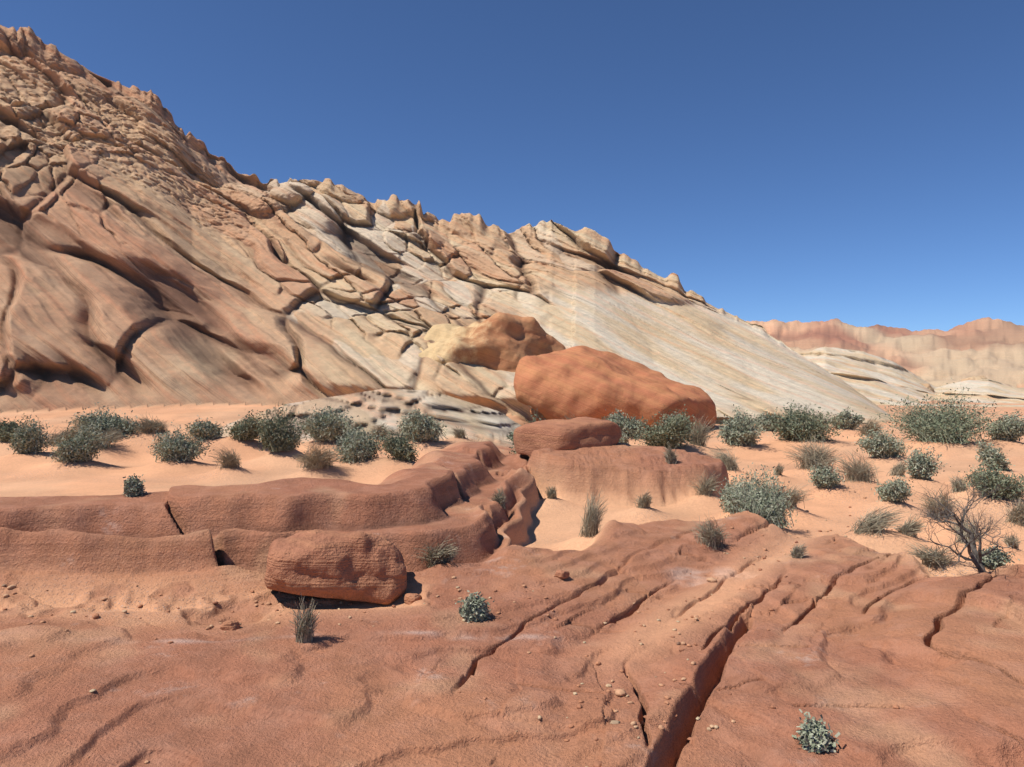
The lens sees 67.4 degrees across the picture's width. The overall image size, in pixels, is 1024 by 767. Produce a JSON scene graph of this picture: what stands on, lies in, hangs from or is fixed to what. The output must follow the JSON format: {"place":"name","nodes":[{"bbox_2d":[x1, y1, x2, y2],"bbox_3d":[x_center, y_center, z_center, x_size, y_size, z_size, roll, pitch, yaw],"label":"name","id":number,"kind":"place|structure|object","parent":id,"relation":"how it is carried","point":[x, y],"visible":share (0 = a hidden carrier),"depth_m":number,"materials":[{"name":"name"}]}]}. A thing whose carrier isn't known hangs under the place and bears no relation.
{"place":"outdoors","nodes":[
{"label":"outdoors","id":0,"kind":"place"},
{"bbox_2d":[0,25,1023,766],"bbox_3d":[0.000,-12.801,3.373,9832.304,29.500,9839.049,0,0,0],"label":"rocky desert terrain","id":1,"kind":"structure","parent":0,"point":[158,263],"depth_m":7.16,"materials":[{"name":"stone"}]},
{"bbox_2d":[0,417,31,442],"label":"shrub","id":2,"kind":"object","parent":1,"relation":"on","point":[10,426],"visible":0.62,"depth_m":17.00,"materials":[{"name":"green plant"}]},
{"bbox_2d":[6,415,52,453],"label":"shrub","id":3,"kind":"object","parent":1,"relation":"on","point":[28,439],"visible":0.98,"depth_m":14.55,"materials":[{"name":"green plant"}]},
{"bbox_2d":[46,426,82,444],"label":"shrub","id":4,"kind":"object","parent":1,"relation":"on","point":[56,437],"visible":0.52,"depth_m":16.87,"materials":[{"name":"green plant"}]},
{"bbox_2d":[44,423,112,462],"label":"shrub","id":5,"kind":"object","parent":1,"relation":"on","point":[82,446],"visible":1,"depth_m":13.62,"materials":[{"name":"green plant"}]},
{"bbox_2d":[62,402,150,437],"bbox_3d":[-8.973,0.893,16.960,1.872,0.957,1.791,0,0,-43],"label":"shrub","id":6,"kind":"object","parent":1,"relation":"on","point":[108,421],"visible":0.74,"depth_m":16.68,"materials":[{"name":"green plant"}]},
{"bbox_2d":[95,425,125,448],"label":"shrub","id":7,"kind":"object","parent":1,"relation":"on","point":[116,436],"visible":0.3,"depth_m":15.80,"materials":[{"name":"green plant"}]},
{"bbox_2d":[123,473,146,496],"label":"shrub","id":8,"kind":"object","parent":1,"relation":"on","point":[134,487],"visible":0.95,"depth_m":6.44,"materials":[{"name":"green plant"}]},
{"bbox_2d":[120,414,168,434],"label":"shrub","id":9,"kind":"object","parent":1,"relation":"on","point":[158,424],"visible":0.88,"depth_m":17.02,"materials":[{"name":"green plant"}]},
{"bbox_2d":[146,420,213,462],"bbox_3d":[-6.142,1.089,14.138,1.192,0.845,0.961,0,0,0],"label":"shrub","id":10,"kind":"object","parent":1,"relation":"on","point":[173,448],"visible":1,"depth_m":14.05,"materials":[{"name":"green plant"}]},
{"bbox_2d":[185,415,226,439],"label":"shrub","id":11,"kind":"object","parent":1,"relation":"on","point":[209,429],"visible":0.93,"depth_m":16.91,"materials":[{"name":"green plant"}]},
{"bbox_2d":[209,445,241,468],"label":"grass tuft","id":12,"kind":"object","parent":1,"relation":"on","point":[231,459],"visible":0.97,"depth_m":12.95,"materials":[{"name":"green plant"}]},
{"bbox_2d":[220,620,239,630],"bbox_3d":[-1.729,1.480,4.710,0.115,0.060,0.084,0,0,0],"label":"stone","id":13,"kind":"object","parent":1,"relation":"on","point":[231,625],"visible":0.99,"depth_m":4.68,"materials":[{"name":"orange stone"}]},
{"bbox_2d":[224,409,262,440],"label":"shrub","id":14,"kind":"object","parent":1,"relation":"on","point":[243,430],"visible":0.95,"depth_m":16.85,"materials":[{"name":"green plant"}]},
{"bbox_2d":[254,403,316,452],"bbox_3d":[-4.419,0.827,14.712,1.253,0.996,0.892,0,0,0],"label":"shrub","id":15,"kind":"object","parent":1,"relation":"on","point":[275,436],"visible":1,"depth_m":14.63,"materials":[{"name":"green plant"}]},
{"bbox_2d":[287,595,321,643],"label":"grass tuft","id":16,"kind":"object","parent":1,"relation":"on","point":[305,632],"visible":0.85,"depth_m":4.37,"materials":[{"name":"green plant"}]},
{"bbox_2d":[290,437,346,469],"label":"grass tuft","id":17,"kind":"object","parent":1,"relation":"on","point":[317,459],"visible":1,"depth_m":12.68,"materials":[{"name":"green plant"}]},
{"bbox_2d":[289,404,358,443],"bbox_3d":[-4.090,0.888,17.786,1.526,0.982,2.135,0,0,27],"label":"shrub","id":18,"kind":"object","parent":1,"relation":"on","point":[329,425],"visible":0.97,"depth_m":17.30,"materials":[{"name":"green plant"}]},
{"bbox_2d":[264,529,406,604],"bbox_3d":[-1.247,1.315,5.478,1.012,0.555,0.781,0,0,0],"label":"boulder","id":19,"kind":"object","parent":1,"relation":"on","point":[362,566],"visible":1,"depth_m":5.22,"materials":[{"name":"orange stone"}]},
{"bbox_2d":[329,415,384,463],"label":"shrub","id":20,"kind":"object","parent":1,"relation":"on","point":[359,446],"visible":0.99,"depth_m":13.52,"materials":[{"name":"green plant"}]},
{"bbox_2d":[370,422,393,439],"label":"shrub","id":21,"kind":"object","parent":1,"relation":"on","point":[378,429],"visible":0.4,"depth_m":17.70,"materials":[{"name":"green plant"}]},
{"bbox_2d":[373,423,422,461],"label":"shrub","id":22,"kind":"object","parent":1,"relation":"on","point":[401,447],"visible":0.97,"depth_m":13.49,"materials":[{"name":"green plant"}]},
{"bbox_2d":[404,593,421,604],"bbox_3d":[-0.691,1.490,5.334,0.112,0.068,0.143,0,0,13],"label":"stone","id":23,"kind":"object","parent":1,"relation":"on","point":[410,598],"visible":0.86,"depth_m":5.29,"materials":[{"name":"orange stone"}]},
{"bbox_2d":[395,403,447,442],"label":"shrub","id":24,"kind":"object","parent":1,"relation":"on","point":[417,426],"visible":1,"depth_m":17.71,"materials":[{"name":"green plant"}]},
{"bbox_2d":[411,539,459,569],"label":"shrub","id":25,"kind":"object","parent":1,"relation":"on","point":[444,555],"visible":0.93,"depth_m":5.88,"materials":[{"name":"green plant"}]},
{"bbox_2d":[2,496,902,766],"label":"pebbles","id":26,"kind":"object","parent":1,"relation":"on","point":[620,692],"visible":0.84,"depth_m":4.61,"materials":[{"name":"stone"}]},
{"bbox_2d":[449,427,467,438],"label":"shrub","id":27,"kind":"object","parent":1,"relation":"on","point":[459,433],"visible":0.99,"depth_m":18.70,"materials":[{"name":"green plant"}]},
{"bbox_2d":[455,590,493,622],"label":"shrub","id":28,"kind":"object","parent":1,"relation":"on","point":[474,608],"visible":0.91,"depth_m":4.78,"materials":[{"name":"green plant"}]},
{"bbox_2d":[418,312,565,371],"bbox_3d":[-1.115,-0.810,32.468,7.074,4.240,5.480,0,0,0],"label":"boulder","id":29,"kind":"object","parent":1,"relation":"on","point":[502,341],"visible":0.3,"depth_m":30.42,"materials":[{"name":"beige stone"}]},
{"bbox_2d":[488,485,505,508],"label":"shrub","id":30,"kind":"object","parent":1,"relation":"on","point":[499,498],"visible":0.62,"depth_m":7.92,"materials":[{"name":"green plant"}]},
{"bbox_2d":[506,428,514,440],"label":"shrub","id":31,"kind":"object","parent":1,"relation":"on","point":[509,436],"visible":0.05,"depth_m":19.36,"materials":[{"name":"green plant"}]},
{"bbox_2d":[503,409,545,453],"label":"shrub","id":32,"kind":"object","parent":1,"relation":"on","point":[534,419],"visible":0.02,"depth_m":12.23,"materials":[{"name":"green plant"}]},
{"bbox_2d":[530,407,547,420],"bbox_3d":[1.608,0.706,24.767,1.965,1.164,1.408,0,0,-24],"label":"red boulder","id":33,"kind":"object","parent":1,"relation":"on","point":[541,416],"visible":0.06,"depth_m":24.31,"materials":[{"name":"stone"}]},
{"bbox_2d":[544,485,556,498],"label":"grass tuft","id":34,"kind":"object","parent":1,"relation":"on","point":[552,494],"visible":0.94,"depth_m":9.59,"materials":[{"name":"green plant"}]},
{"bbox_2d":[554,570,569,578],"bbox_3d":[0.360,1.389,5.616,0.111,0.056,0.089,0,0,36],"label":"stone","id":35,"kind":"object","parent":1,"relation":"on","point":[561,574],"visible":1,"depth_m":5.58,"materials":[{"name":"orange stone"}]},
{"bbox_2d":[513,417,621,455],"bbox_3d":[0.868,0.767,11.349,1.563,0.538,1.205,0,0,-20],"label":"boulder","id":36,"kind":"object","parent":1,"relation":"on","point":[563,434],"depth_m":10.95,"materials":[{"name":"orange stone"}]},
{"bbox_2d":[577,488,607,538],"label":"grass tuft","id":37,"kind":"object","parent":1,"relation":"on","point":[592,520],"visible":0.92,"depth_m":7.28,"materials":[{"name":"green plant"}]},
{"bbox_2d":[514,345,716,432],"bbox_3d":[3.286,0.682,24.558,6.366,3.943,4.989,0,0,13],"label":"boulder","id":38,"kind":"object","parent":1,"relation":"on","point":[581,381],"visible":0.58,"depth_m":22.88,"materials":[{"name":"orange stone"}]},
{"bbox_2d":[602,409,645,436],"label":"shrub","id":39,"kind":"object","parent":1,"relation":"on","point":[626,424],"visible":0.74,"depth_m":19.56,"materials":[{"name":"green plant"}]},
{"bbox_2d":[620,433,628,442],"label":"shrub","id":40,"kind":"object","parent":1,"relation":"on","point":[624,440],"visible":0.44,"depth_m":17.92,"materials":[{"name":"green plant"}]},
{"bbox_2d":[631,491,652,508],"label":"grass tuft","id":41,"kind":"object","parent":1,"relation":"on","point":[645,501],"visible":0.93,"depth_m":8.94,"materials":[{"name":"green plant"}]},
{"bbox_2d":[626,405,698,448],"bbox_3d":[3.129,0.948,16.094,1.431,1.063,1.408,0,0,0],"label":"shrub","id":42,"kind":"object","parent":1,"relation":"on","point":[672,432],"visible":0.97,"depth_m":15.89,"materials":[{"name":"green plant"}]},
{"bbox_2d":[662,443,679,463],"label":"grass tuft","id":43,"kind":"object","parent":1,"relation":"on","point":[671,457],"visible":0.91,"depth_m":10.43,"materials":[{"name":"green plant"}]},
{"bbox_2d":[663,411,693,427],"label":"shrub","id":44,"kind":"object","parent":1,"relation":"on","point":[680,418],"visible":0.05,"depth_m":21.51,"materials":[{"name":"green plant"}]},
{"bbox_2d":[687,414,717,446],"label":"grass tuft","id":45,"kind":"object","parent":1,"relation":"on","point":[699,438],"visible":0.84,"depth_m":16.60,"materials":[{"name":"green plant"}]},
{"bbox_2d":[690,470,721,496],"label":"grass tuft","id":46,"kind":"object","parent":1,"relation":"on","point":[708,486],"visible":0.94,"depth_m":9.77,"materials":[{"name":"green plant"}]},
{"bbox_2d":[691,510,730,549],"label":"grass tuft","id":47,"kind":"object","parent":1,"relation":"on","point":[711,537],"visible":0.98,"depth_m":6.75,"materials":[{"name":"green plant"}]},
{"bbox_2d":[707,445,740,470],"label":"grass tuft","id":48,"kind":"object","parent":1,"relation":"on","point":[728,462],"visible":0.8,"depth_m":12.94,"materials":[{"name":"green plant"}]},
{"bbox_2d":[714,471,763,513],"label":"shrub","id":49,"kind":"object","parent":1,"relation":"on","point":[724,496],"visible":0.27,"depth_m":8.70,"materials":[{"name":"green plant"}]},
{"bbox_2d":[714,404,768,445],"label":"shrub","id":50,"kind":"object","parent":1,"relation":"on","point":[742,430],"visible":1,"depth_m":17.03,"materials":[{"name":"green plant"}]},
{"bbox_2d":[712,463,797,528],"bbox_3d":[2.603,1.197,7.979,0.814,0.736,0.976,0,0,37],"label":"shrub","id":51,"kind":"object","parent":1,"relation":"on","point":[767,505],"visible":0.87,"depth_m":7.85,"materials":[{"name":"green plant"}]},
{"bbox_2d":[753,408,777,430],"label":"shrub","id":52,"kind":"object","parent":1,"relation":"on","point":[764,417],"visible":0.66,"depth_m":20.70,"materials":[{"name":"green plant"}]},
{"bbox_2d":[771,463,784,475],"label":"grass tuft","id":53,"kind":"object","parent":1,"relation":"on","point":[779,469],"visible":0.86,"depth_m":12.28,"materials":[{"name":"green plant"}]},
{"bbox_2d":[765,479,813,508],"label":"grass tuft","id":54,"kind":"object","parent":1,"relation":"on","point":[796,496],"visible":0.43,"depth_m":8.99,"materials":[{"name":"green plant"}]},
{"bbox_2d":[790,542,808,558],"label":"shrub","id":55,"kind":"object","parent":1,"relation":"on","point":[797,552],"visible":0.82,"depth_m":6.32,"materials":[{"name":"green plant"}]},
{"bbox_2d":[764,400,848,441],"bbox_3d":[6.985,0.949,17.946,1.933,1.150,1.869,0,0,44],"label":"shrub","id":56,"kind":"object","parent":1,"relation":"on","point":[803,425],"visible":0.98,"depth_m":17.63,"materials":[{"name":"green plant"}]},
{"bbox_2d":[783,432,844,469],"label":"shrub","id":57,"kind":"object","parent":1,"relation":"on","point":[812,458],"visible":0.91,"depth_m":12.86,"materials":[{"name":"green plant"}]},
{"bbox_2d":[792,709,839,752],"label":"shrub","id":58,"kind":"object","parent":1,"relation":"on","point":[815,736],"visible":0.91,"depth_m":3.29,"materials":[{"name":"green plant"}]},
{"bbox_2d":[807,463,845,489],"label":"shrub","id":59,"kind":"object","parent":1,"relation":"on","point":[824,477],"visible":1,"depth_m":10.66,"materials":[{"name":"green plant"}]},
{"bbox_2d":[828,407,864,429],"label":"shrub","id":60,"kind":"object","parent":1,"relation":"on","point":[854,420],"visible":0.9,"depth_m":21.40,"materials":[{"name":"green plant"}]},
{"bbox_2d":[826,446,883,483],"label":"grass tuft","id":61,"kind":"object","parent":1,"relation":"on","point":[862,472],"visible":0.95,"depth_m":11.07,"materials":[{"name":"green plant"}]},
{"bbox_2d":[852,416,884,435],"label":"grass tuft","id":62,"kind":"object","parent":1,"relation":"on","point":[867,426],"visible":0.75,"depth_m":19.86,"materials":[{"name":"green plant"}]},
{"bbox_2d":[848,504,905,537],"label":"grass tuft","id":63,"kind":"object","parent":1,"relation":"on","point":[877,523],"visible":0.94,"depth_m":7.36,"materials":[{"name":"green plant"}]},
{"bbox_2d":[854,424,916,457],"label":"shrub","id":64,"kind":"object","parent":1,"relation":"on","point":[880,446],"visible":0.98,"depth_m":14.57,"materials":[{"name":"green plant"}]},
{"bbox_2d":[871,475,913,502],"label":"shrub","id":65,"kind":"object","parent":1,"relation":"on","point":[898,490],"visible":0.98,"depth_m":9.48,"materials":[{"name":"green plant"}]},
{"bbox_2d":[886,461,908,476],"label":"shrub","id":66,"kind":"object","parent":1,"relation":"on","point":[899,468],"visible":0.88,"depth_m":12.24,"materials":[{"name":"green plant"}]},
{"bbox_2d":[894,513,926,537],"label":"grass tuft","id":67,"kind":"object","parent":1,"relation":"on","point":[912,526],"visible":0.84,"depth_m":7.29,"materials":[{"name":"green plant"}]},
{"bbox_2d":[900,443,950,480],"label":"shrub","id":68,"kind":"object","parent":1,"relation":"on","point":[921,464],"visible":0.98,"depth_m":11.34,"materials":[{"name":"green plant"}]},
{"bbox_2d":[920,383,933,391],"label":"tan boulder","id":69,"kind":"object","parent":1,"relation":"on","point":[928,386],"visible":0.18,"depth_m":68.61,"materials":[{"name":"beige stone"}]},
{"bbox_2d":[904,541,963,570],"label":"grass tuft","id":70,"kind":"object","parent":1,"relation":"on","point":[928,557],"visible":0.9,"depth_m":6.03,"materials":[{"name":"green plant"}]},
{"bbox_2d":[866,378,1007,444],"bbox_3d":[10.044,0.681,17.663,2.876,1.641,2.653,0,0,-28],"label":"shrub","id":71,"kind":"object","parent":1,"relation":"on","point":[948,426],"visible":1,"depth_m":17.33,"materials":[{"name":"green plant"}]},
{"bbox_2d":[914,483,962,518],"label":"grass tuft","id":72,"kind":"object","parent":1,"relation":"on","point":[942,501],"visible":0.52,"depth_m":8.25,"materials":[{"name":"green plant"}]},
{"bbox_2d":[949,474,968,492],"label":"shrub","id":73,"kind":"object","parent":1,"relation":"on","point":[954,483],"visible":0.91,"depth_m":10.03,"materials":[{"name":"green plant"}]},
{"bbox_2d":[906,467,1023,575],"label":"dead shrub","id":74,"kind":"object","parent":1,"relation":"on","point":[976,555],"visible":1,"depth_m":5.64,"materials":[{"name":"brown wood"}]},
{"bbox_2d":[948,514,983,546],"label":"grass tuft","id":75,"kind":"object","parent":1,"relation":"on","point":[968,527],"visible":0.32,"depth_m":7.00,"materials":[{"name":"brown plant"}]},
{"bbox_2d":[961,376,987,380],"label":"tan boulder","id":76,"kind":"object","parent":1,"relation":"on","point":[976,378],"visible":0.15,"depth_m":114.52,"materials":[{"name":"beige stone"}]},
{"bbox_2d":[954,457,1023,501],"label":"shrub","id":77,"kind":"object","parent":1,"relation":"on","point":[990,480],"visible":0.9,"depth_m":9.59,"materials":[{"name":"green plant"}]},
{"bbox_2d":[974,435,1014,471],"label":"shrub","id":78,"kind":"object","parent":1,"relation":"on","point":[995,455],"visible":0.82,"depth_m":12.49,"materials":[{"name":"green plant"}]},
{"bbox_2d":[981,543,1019,568],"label":"shrub","id":79,"kind":"object","parent":1,"relation":"on","point":[993,560],"visible":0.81,"depth_m":5.90,"materials":[{"name":"green plant"}]},
{"bbox_2d":[978,410,1023,440],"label":"shrub","id":80,"kind":"object","parent":1,"relation":"on","point":[1013,429],"visible":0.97,"depth_m":17.45,"materials":[{"name":"green plant"}]},
{"bbox_2d":[1001,533,1020,549],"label":"grass tuft","id":81,"kind":"object","parent":1,"relation":"on","point":[1006,541],"visible":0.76,"depth_m":6.77,"materials":[{"name":"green plant"}]},
{"bbox_2d":[1003,498,1023,525],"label":"shrub","id":82,"kind":"object","parent":1,"relation":"on","point":[1017,514],"visible":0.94,"depth_m":8.06,"materials":[{"name":"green plant"}]},
{"bbox_2d":[0,0,1023,330],"label":"sky","id":83,"kind":"structure","parent":0,"point":[858,163],"materials":[{"name":"blue"}]}
]}

